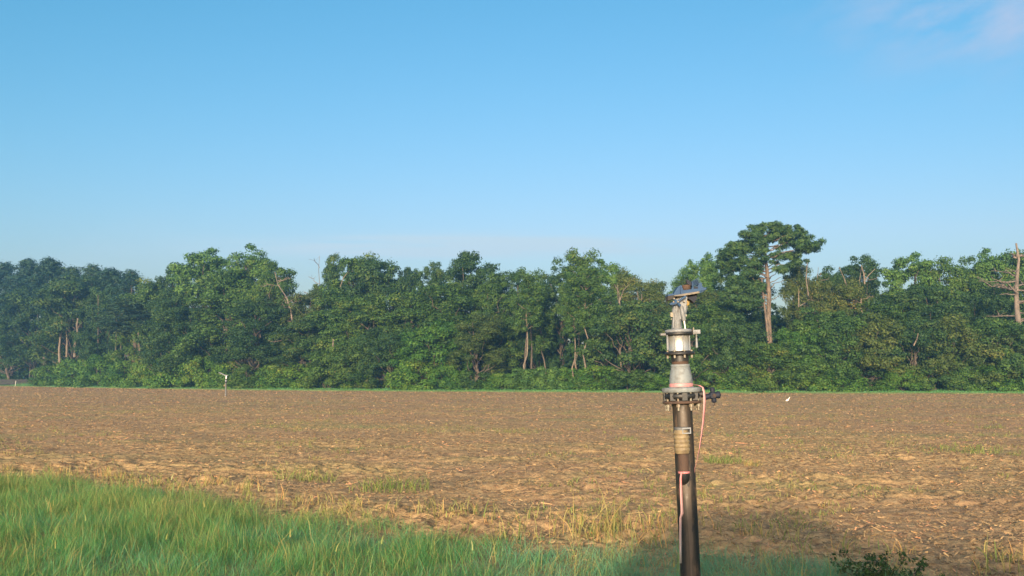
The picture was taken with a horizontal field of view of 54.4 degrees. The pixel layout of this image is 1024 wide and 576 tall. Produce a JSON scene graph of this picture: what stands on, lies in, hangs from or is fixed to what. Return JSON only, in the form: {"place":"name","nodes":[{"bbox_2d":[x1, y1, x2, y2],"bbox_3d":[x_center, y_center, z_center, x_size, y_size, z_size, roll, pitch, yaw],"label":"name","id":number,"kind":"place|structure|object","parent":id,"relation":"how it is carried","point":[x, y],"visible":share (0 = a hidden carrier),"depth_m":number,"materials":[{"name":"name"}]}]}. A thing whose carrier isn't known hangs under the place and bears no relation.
{"place":"outdoors","nodes":[
{"label":"outdoors","id":0,"kind":"place"},
{"bbox_2d":[0,386,1023,575],"bbox_3d":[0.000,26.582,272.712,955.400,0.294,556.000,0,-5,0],"label":"soil field","id":1,"kind":"structure","parent":0,"point":[654,461],"depth_m":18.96,"materials":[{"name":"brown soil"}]},
{"bbox_2d":[348,474,431,494],"bbox_3d":[-1.755,2.828,14.483,1.292,0.287,1.176,5,-7,-41],"label":"weed tuft","id":2,"kind":"object","parent":1,"relation":"on","point":[390,487],"visible":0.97,"depth_m":14.38,"materials":[{"name":"plant"}]},
{"bbox_2d":[0,460,1023,575],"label":"grass","id":3,"kind":"structure","parent":1,"relation":"on","point":[69,538],"depth_m":9.03,"materials":[{"name":"green plant"}]},
{"bbox_2d":[0,393,1023,575],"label":"field weeds","id":4,"kind":"object","parent":1,"relation":"on","point":[218,481],"visible":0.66,"depth_m":12.83,"materials":[{"name":"yellow plant"}]},
{"bbox_2d":[0,307,1023,389],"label":"wood interior","id":5,"kind":"object","parent":1,"relation":"on","point":[553,359],"visible":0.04,"depth_m":148.50,"materials":[{"name":"green plant"}]},
{"bbox_2d":[26,291,1009,389],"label":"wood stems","id":6,"kind":"object","parent":1,"relation":"on","point":[654,369],"visible":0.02,"depth_m":140.11,"materials":[{"name":"brown plant"}]},
{"bbox_2d":[524,293,558,372],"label":"slender tree","id":7,"kind":"object","parent":1,"relation":"on","point":[540,342],"visible":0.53,"depth_m":140.97,"materials":[{"name":"green plant"}]},
{"bbox_2d":[554,487,631,540],"bbox_3d":[0.881,2.237,9.791,0.887,0.584,0.805,5,-7,-43],"label":"weed tuft","id":8,"kind":"object","parent":1,"relation":"on","point":[605,520],"visible":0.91,"depth_m":9.82,"materials":[{"name":"yellow plant"}]},
{"bbox_2d":[660,278,720,575],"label":"irrigation sprinkler","id":9,"kind":"object","parent":1,"relation":"on","point":[680,400],"visible":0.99,"depth_m":5.60,"materials":[{"name":"metal"}]},
{"bbox_2d":[830,548,944,575],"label":"leafy shrub","id":10,"kind":"object","parent":1,"relation":"on","point":[865,571],"visible":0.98,"depth_m":7.44,"materials":[{"name":"green plant"}]},
{"bbox_2d":[0,385,1023,393],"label":"grass strip","id":11,"kind":"object","parent":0,"point":[800,392],"depth_m":125.41,"materials":[{"name":"green plant"}]},
{"bbox_2d":[0,284,56,368],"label":"dense tree","id":12,"kind":"object","parent":11,"relation":"on","point":[20,319],"visible":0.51,"depth_m":231.20,"materials":[{"name":"green plant"}]},
{"bbox_2d":[18,256,65,363],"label":"pine tree","id":13,"kind":"object","parent":11,"relation":"on","point":[49,269],"visible":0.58,"depth_m":232.44,"materials":[{"name":"green plant"}]},
{"bbox_2d":[28,364,62,386],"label":"shrub","id":14,"kind":"object","parent":11,"relation":"on","point":[41,374],"visible":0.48,"depth_m":215.00,"materials":[{"name":"green plant"}]},
{"bbox_2d":[19,274,117,377],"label":"dense tree","id":15,"kind":"object","parent":11,"relation":"on","point":[60,292],"visible":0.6,"depth_m":211.64,"materials":[{"name":"green plant"}]},
{"bbox_2d":[47,358,100,386],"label":"shrub","id":16,"kind":"object","parent":11,"relation":"on","point":[65,367],"visible":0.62,"depth_m":203.38,"materials":[{"name":"green plant"}]},
{"bbox_2d":[68,352,128,387],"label":"shrub","id":17,"kind":"object","parent":11,"relation":"on","point":[99,362],"visible":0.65,"depth_m":193.73,"materials":[{"name":"green plant"}]},
{"bbox_2d":[68,287,132,360],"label":"dense tree","id":18,"kind":"object","parent":11,"relation":"on","point":[85,351],"visible":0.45,"depth_m":207.16,"materials":[{"name":"green plant"}]},
{"bbox_2d":[80,267,132,301],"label":"pine tree","id":19,"kind":"object","parent":11,"relation":"on","point":[107,278],"visible":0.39,"depth_m":218.11,"materials":[{"name":"green plant"}]},
{"bbox_2d":[84,296,155,367],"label":"pine tree","id":20,"kind":"object","parent":11,"relation":"on","point":[124,307],"visible":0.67,"depth_m":185.08,"materials":[{"name":"green plant"}]},
{"bbox_2d":[95,359,152,387],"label":"shrub","id":21,"kind":"object","parent":11,"relation":"on","point":[115,369],"visible":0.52,"depth_m":185.34,"materials":[{"name":"green plant"}]},
{"bbox_2d":[96,269,152,357],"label":"pine tree","id":22,"kind":"object","parent":11,"relation":"on","point":[131,278],"visible":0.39,"depth_m":208.42,"materials":[{"name":"green plant"}]},
{"bbox_2d":[106,277,175,374],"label":"oak tree","id":23,"kind":"object","parent":11,"relation":"on","point":[144,291],"visible":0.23,"depth_m":186.50,"materials":[{"name":"green plant"}]},
{"bbox_2d":[117,358,171,388],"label":"shrub","id":24,"kind":"object","parent":11,"relation":"on","point":[136,376],"visible":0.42,"depth_m":176.13,"materials":[{"name":"green plant"}]},
{"bbox_2d":[129,286,201,385],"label":"dense tree","id":25,"kind":"object","parent":11,"relation":"on","point":[167,299],"visible":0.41,"depth_m":177.09,"materials":[{"name":"green plant"}]},
{"bbox_2d":[142,353,204,388],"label":"shrub","id":26,"kind":"object","parent":11,"relation":"on","point":[156,379],"visible":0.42,"depth_m":167.75,"materials":[{"name":"green plant"}]},
{"bbox_2d":[142,304,229,385],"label":"dense tree","id":27,"kind":"object","parent":11,"relation":"on","point":[176,322],"visible":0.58,"depth_m":168.00,"materials":[{"name":"green plant"}]},
{"bbox_2d":[156,247,231,367],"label":"leafy tree","id":28,"kind":"object","parent":11,"relation":"on","point":[198,262],"visible":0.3,"depth_m":178.63,"materials":[{"name":"green plant"}]},
{"bbox_2d":[170,353,227,387],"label":"shrub","id":29,"kind":"object","parent":11,"relation":"on","point":[195,368],"visible":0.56,"depth_m":164.26,"materials":[{"name":"green plant"}]},
{"bbox_2d":[165,268,264,362],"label":"oak tree","id":30,"kind":"object","parent":11,"relation":"on","point":[193,338],"visible":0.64,"depth_m":165.37,"materials":[{"name":"green plant"}]},
{"bbox_2d":[200,360,249,388],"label":"shrub","id":31,"kind":"object","parent":11,"relation":"on","point":[227,368],"visible":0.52,"depth_m":158.49,"materials":[{"name":"green plant"}]},
{"bbox_2d":[198,243,277,363],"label":"leafy tree","id":32,"kind":"object","parent":11,"relation":"on","point":[249,267],"visible":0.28,"depth_m":169.37,"materials":[{"name":"green plant"}]},
{"bbox_2d":[205,296,292,387],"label":"dense tree","id":33,"kind":"object","parent":11,"relation":"on","point":[241,336],"visible":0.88,"depth_m":156.82,"materials":[{"name":"green plant"}]},
{"bbox_2d":[227,365,276,388],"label":"shrub","id":34,"kind":"object","parent":11,"relation":"on","point":[240,376],"visible":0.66,"depth_m":152.64,"materials":[{"name":"green plant"}]},
{"bbox_2d":[224,259,299,376],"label":"oak tree","id":35,"kind":"object","parent":11,"relation":"on","point":[259,290],"visible":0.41,"depth_m":162.86,"materials":[{"name":"green plant"}]},
{"bbox_2d":[247,363,295,388],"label":"shrub","id":36,"kind":"object","parent":11,"relation":"on","point":[262,382],"visible":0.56,"depth_m":151.34,"materials":[{"name":"green plant"}]},
{"bbox_2d":[273,361,327,388],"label":"shrub","id":37,"kind":"object","parent":11,"relation":"on","point":[289,374],"visible":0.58,"depth_m":148.97,"materials":[{"name":"green plant"}]},
{"bbox_2d":[279,283,325,362],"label":"olive green tree","id":38,"kind":"object","parent":11,"relation":"on","point":[300,304],"visible":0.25,"depth_m":158.22,"materials":[{"name":"green plant"}]},
{"bbox_2d":[266,317,351,373],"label":"dense tree","id":39,"kind":"object","parent":11,"relation":"on","point":[299,330],"visible":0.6,"depth_m":148.94,"materials":[{"name":"green plant"}]},
{"bbox_2d":[287,289,370,362],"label":"oak tree","id":40,"kind":"object","parent":11,"relation":"on","point":[329,316],"visible":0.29,"depth_m":149.77,"materials":[{"name":"green plant"}]},
{"bbox_2d":[311,252,354,310],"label":"open crowned tree","id":41,"kind":"object","parent":11,"relation":"on","point":[331,270],"visible":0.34,"depth_m":161.68,"materials":[{"name":"green plant"}]},
{"bbox_2d":[307,328,378,388],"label":"bushy tree","id":42,"kind":"object","parent":11,"relation":"on","point":[333,368],"visible":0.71,"depth_m":142.66,"materials":[{"name":"green plant"}]},
{"bbox_2d":[317,251,396,387],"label":"oak tree","id":43,"kind":"object","parent":11,"relation":"on","point":[354,263],"visible":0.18,"depth_m":155.87,"materials":[{"name":"green plant"}]},
{"bbox_2d":[320,293,414,370],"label":"oak tree","id":44,"kind":"object","parent":11,"relation":"on","point":[365,316],"visible":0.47,"depth_m":146.45,"materials":[{"name":"green plant"}]},
{"bbox_2d":[339,257,421,373],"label":"dense tree","id":45,"kind":"object","parent":11,"relation":"on","point":[362,274],"visible":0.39,"depth_m":153.21,"materials":[{"name":"green plant"}]},
{"bbox_2d":[343,326,431,387],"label":"bushy tree","id":46,"kind":"object","parent":11,"relation":"on","point":[385,339],"visible":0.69,"depth_m":140.16,"materials":[{"name":"green plant"}]},
{"bbox_2d":[372,288,447,368],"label":"oak tree","id":47,"kind":"object","parent":11,"relation":"on","point":[409,319],"visible":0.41,"depth_m":145.20,"materials":[{"name":"green plant"}]},
{"bbox_2d":[383,358,444,389],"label":"shrub","id":48,"kind":"object","parent":11,"relation":"on","point":[408,369],"visible":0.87,"depth_m":135.31,"materials":[{"name":"green plant"}]},
{"bbox_2d":[415,261,447,367],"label":"open crowned tree","id":49,"kind":"object","parent":11,"relation":"on","point":[435,275],"visible":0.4,"depth_m":153.50,"materials":[{"name":"green plant"}]},
{"bbox_2d":[388,319,482,380],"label":"bushy tree","id":50,"kind":"object","parent":11,"relation":"on","point":[416,336],"visible":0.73,"depth_m":137.32,"materials":[{"name":"green plant"}]},
{"bbox_2d":[422,363,472,389],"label":"shrub","id":51,"kind":"object","parent":11,"relation":"on","point":[449,381],"visible":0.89,"depth_m":133.64,"materials":[{"name":"green plant"}]},
{"bbox_2d":[397,279,500,364],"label":"oak tree","id":52,"kind":"object","parent":11,"relation":"on","point":[453,302],"visible":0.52,"depth_m":143.51,"materials":[{"name":"green plant"}]},
{"bbox_2d":[431,250,512,370],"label":"open crowned tree","id":53,"kind":"object","parent":11,"relation":"on","point":[463,263],"visible":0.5,"depth_m":149.75,"materials":[{"name":"green plant"}]},
{"bbox_2d":[444,312,512,379],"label":"olive green tree","id":54,"kind":"object","parent":11,"relation":"on","point":[484,329],"visible":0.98,"depth_m":135.82,"materials":[{"name":"green plant"}]},
{"bbox_2d":[456,271,525,369],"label":"oak tree","id":55,"kind":"object","parent":11,"relation":"on","point":[494,291],"visible":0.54,"depth_m":144.24,"materials":[{"name":"green plant"}]},
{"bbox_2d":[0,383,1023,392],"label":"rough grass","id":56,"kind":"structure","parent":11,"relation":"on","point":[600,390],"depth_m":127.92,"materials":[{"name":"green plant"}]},
{"bbox_2d":[483,270,540,376],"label":"dense tree","id":57,"kind":"object","parent":11,"relation":"on","point":[521,347],"visible":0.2,"depth_m":148.87,"materials":[{"name":"green plant"}]},
{"bbox_2d":[497,367,549,390],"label":"shrub","id":58,"kind":"object","parent":11,"relation":"on","point":[526,376],"visible":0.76,"depth_m":129.84,"materials":[{"name":"green plant"}]},
{"bbox_2d":[507,266,546,368],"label":"slender tree","id":59,"kind":"object","parent":11,"relation":"on","point":[527,286],"visible":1,"depth_m":132.93,"materials":[{"name":"green plant"}]},
{"bbox_2d":[527,366,565,389],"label":"shrub","id":60,"kind":"object","parent":11,"relation":"on","point":[552,373],"visible":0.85,"depth_m":128.96,"materials":[{"name":"green plant"}]},
{"bbox_2d":[539,264,573,366],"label":"open crowned tree","id":61,"kind":"object","parent":11,"relation":"on","point":[553,282],"visible":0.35,"depth_m":146.98,"materials":[{"name":"green plant"}]},
{"bbox_2d":[557,280,591,377],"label":"slender tree","id":62,"kind":"object","parent":11,"relation":"on","point":[570,328],"visible":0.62,"depth_m":130.16,"materials":[{"name":"green plant"}]},
{"bbox_2d":[551,247,605,368],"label":"slender tree","id":63,"kind":"object","parent":11,"relation":"on","point":[574,260],"visible":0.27,"depth_m":140.88,"materials":[{"name":"green plant"}]},
{"bbox_2d":[560,265,614,366],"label":"slender tree","id":64,"kind":"object","parent":11,"relation":"on","point":[584,282],"visible":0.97,"depth_m":128.86,"materials":[{"name":"green plant"}]},
{"bbox_2d":[566,364,624,390],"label":"shrub","id":65,"kind":"object","parent":11,"relation":"on","point":[602,371],"visible":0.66,"depth_m":127.53,"materials":[{"name":"green plant"}]},
{"bbox_2d":[566,258,632,365],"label":"leafy tree","id":66,"kind":"object","parent":11,"relation":"on","point":[612,269],"visible":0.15,"depth_m":142.57,"materials":[{"name":"green plant"}]},
{"bbox_2d":[577,288,631,380],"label":"dense tree","id":67,"kind":"object","parent":11,"relation":"on","point":[584,337],"visible":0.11,"depth_m":138.05,"materials":[{"name":"green plant"}]},
{"bbox_2d":[572,298,671,387],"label":"bushy tree","id":68,"kind":"object","parent":11,"relation":"on","point":[637,315],"visible":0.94,"depth_m":125.97,"materials":[{"name":"green plant"}]},
{"bbox_2d":[601,369,660,390],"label":"shrub","id":69,"kind":"object","parent":11,"relation":"on","point":[635,375],"visible":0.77,"depth_m":123.81,"materials":[{"name":"green plant"}]},
{"bbox_2d":[607,266,660,366],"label":"olive green tree","id":70,"kind":"object","parent":11,"relation":"on","point":[633,283],"visible":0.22,"depth_m":141.19,"materials":[{"name":"green plant"}]},
{"bbox_2d":[636,281,671,370],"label":"olive green tree","id":71,"kind":"object","parent":11,"relation":"on","point":[651,293],"visible":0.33,"depth_m":138.20,"materials":[{"name":"green plant"}]},
{"bbox_2d":[657,317,742,387],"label":"bushy tree","id":72,"kind":"object","parent":11,"relation":"on","point":[695,364],"visible":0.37,"depth_m":123.57,"materials":[{"name":"green plant"}]},
{"bbox_2d":[684,252,727,322],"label":"leafy tree","id":73,"kind":"object","parent":11,"relation":"on","point":[708,271],"visible":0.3,"depth_m":139.29,"materials":[{"name":"green plant"}]},
{"bbox_2d":[686,297,751,363],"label":"oak tree","id":74,"kind":"object","parent":11,"relation":"on","point":[714,308],"visible":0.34,"depth_m":127.19,"materials":[{"name":"green plant"}]},
{"bbox_2d":[692,312,770,386],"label":"bushy tree","id":75,"kind":"object","parent":11,"relation":"on","point":[731,324],"visible":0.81,"depth_m":122.69,"materials":[{"name":"green plant"}]},
{"bbox_2d":[713,362,779,390],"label":"shrub","id":76,"kind":"object","parent":11,"relation":"on","point":[746,387],"visible":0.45,"depth_m":122.04,"materials":[{"name":"green plant"}]},
{"bbox_2d":[729,277,777,354],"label":"dense tree","id":77,"kind":"object","parent":11,"relation":"on","point":[755,315],"visible":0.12,"depth_m":134.57,"materials":[{"name":"green plant"}]},
{"bbox_2d":[720,337,817,391],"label":"bushy tree","id":78,"kind":"object","parent":11,"relation":"on","point":[758,349],"visible":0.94,"depth_m":119.19,"materials":[{"name":"green plant"}]},
{"bbox_2d":[714,220,826,371],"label":"flat topped pine","id":79,"kind":"object","parent":11,"relation":"on","point":[747,282],"visible":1,"depth_m":124.32,"materials":[{"name":"green plant"}]},
{"bbox_2d":[748,357,800,390],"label":"shrub","id":80,"kind":"object","parent":11,"relation":"on","point":[767,378],"visible":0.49,"depth_m":119.56,"materials":[{"name":"green plant"}]},
{"bbox_2d":[772,319,827,388],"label":"bushy tree","id":81,"kind":"object","parent":11,"relation":"on","point":[797,337],"visible":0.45,"depth_m":121.88,"materials":[{"name":"green plant"}]},
{"bbox_2d":[775,263,834,385],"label":"olive green tree","id":82,"kind":"object","parent":11,"relation":"on","point":[793,287],"visible":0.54,"depth_m":131.18,"materials":[{"name":"green plant"}]},
{"bbox_2d":[778,356,836,391],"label":"shrub","id":83,"kind":"object","parent":11,"relation":"on","point":[812,387],"visible":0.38,"depth_m":119.11,"materials":[{"name":"green plant"}]},
{"bbox_2d":[781,304,870,386],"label":"bushy tree","id":84,"kind":"object","parent":11,"relation":"on","point":[832,325],"visible":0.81,"depth_m":119.89,"materials":[{"name":"green plant"}]},
{"bbox_2d":[810,265,870,335],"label":"dense tree","id":85,"kind":"object","parent":11,"relation":"on","point":[836,278],"visible":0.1,"depth_m":132.15,"materials":[{"name":"green plant"}]},
{"bbox_2d":[812,366,873,391],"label":"shrub","id":86,"kind":"object","parent":11,"relation":"on","point":[855,385],"visible":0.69,"depth_m":118.12,"materials":[{"name":"green plant"}]},
{"bbox_2d":[806,276,882,355],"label":"olive green tree","id":87,"kind":"object","parent":11,"relation":"on","point":[853,290],"visible":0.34,"depth_m":127.29,"materials":[{"name":"green plant"}]},
{"bbox_2d":[833,254,888,316],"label":"open crowned tree","id":88,"kind":"object","parent":11,"relation":"on","point":[871,271],"visible":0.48,"depth_m":130.96,"materials":[{"name":"green plant"}]},
{"bbox_2d":[828,311,923,385],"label":"bushy tree","id":89,"kind":"object","parent":11,"relation":"on","point":[882,325],"visible":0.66,"depth_m":119.65,"materials":[{"name":"green plant"}]},
{"bbox_2d":[850,289,949,383],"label":"oak tree","id":90,"kind":"object","parent":11,"relation":"on","point":[879,307],"visible":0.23,"depth_m":125.50,"materials":[{"name":"green plant"}]},
{"bbox_2d":[871,366,930,391],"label":"shrub","id":91,"kind":"object","parent":11,"relation":"on","point":[893,379],"visible":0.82,"depth_m":118.49,"materials":[{"name":"green plant"}]},
{"bbox_2d":[879,251,944,362],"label":"leafy tree","id":92,"kind":"object","parent":11,"relation":"on","point":[899,278],"visible":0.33,"depth_m":133.82,"materials":[{"name":"green plant"}]},
{"bbox_2d":[866,318,969,386],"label":"bushy tree","id":93,"kind":"object","parent":11,"relation":"on","point":[920,335],"visible":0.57,"depth_m":119.54,"materials":[{"name":"green plant"}]},
{"bbox_2d":[881,282,979,373],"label":"dense tree","id":94,"kind":"object","parent":11,"relation":"on","point":[941,308],"visible":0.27,"depth_m":125.31,"materials":[{"name":"green plant"}]},
{"bbox_2d":[901,367,965,391],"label":"shrub","id":95,"kind":"object","parent":11,"relation":"on","point":[930,380],"visible":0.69,"depth_m":117.66,"materials":[{"name":"green plant"}]},
{"bbox_2d":[919,255,979,316],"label":"oak tree","id":96,"kind":"object","parent":11,"relation":"on","point":[955,282],"visible":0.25,"depth_m":132.98,"materials":[{"name":"green plant"}]},
{"bbox_2d":[904,311,1006,384],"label":"bushy tree","id":97,"kind":"object","parent":11,"relation":"on","point":[953,324],"visible":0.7,"depth_m":117.50,"materials":[{"name":"green plant"}]},
{"bbox_2d":[936,362,1000,390],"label":"shrub","id":98,"kind":"object","parent":11,"relation":"on","point":[961,373],"visible":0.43,"depth_m":118.35,"materials":[{"name":"green plant"}]},
{"bbox_2d":[943,255,998,323],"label":"oak tree","id":99,"kind":"object","parent":11,"relation":"on","point":[975,286],"visible":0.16,"depth_m":133.78,"materials":[{"name":"green plant"}]},
{"bbox_2d":[951,317,1023,386],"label":"bushy tree","id":100,"kind":"object","parent":11,"relation":"on","point":[993,326],"visible":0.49,"depth_m":117.71,"materials":[{"name":"green plant"}]},
{"bbox_2d":[965,362,1022,391],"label":"shrub","id":101,"kind":"object","parent":11,"relation":"on","point":[997,385],"visible":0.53,"depth_m":116.98,"materials":[{"name":"green plant"}]},
{"bbox_2d":[965,285,1023,359],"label":"dense tree","id":102,"kind":"object","parent":11,"relation":"on","point":[996,301],"visible":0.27,"depth_m":126.38,"materials":[{"name":"green plant"}]},
{"bbox_2d":[970,247,1023,322],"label":"leafy tree","id":103,"kind":"object","parent":11,"relation":"on","point":[990,262],"visible":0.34,"depth_m":133.00,"materials":[{"name":"green plant"}]},
{"bbox_2d":[978,243,1023,354],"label":"dead tree","id":104,"kind":"object","parent":11,"relation":"on","point":[1017,301],"visible":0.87,"depth_m":123.39,"materials":[{"name":"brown wood"}]},
{"bbox_2d":[978,324,1023,380],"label":"bushy tree","id":105,"kind":"object","parent":11,"relation":"on","point":[1008,339],"visible":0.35,"depth_m":117.87,"materials":[{"name":"green plant"}]},
{"bbox_2d":[0,0,1023,377],"label":"sky","id":106,"kind":"structure","parent":0,"point":[141,135],"materials":[{"name":"blue"}]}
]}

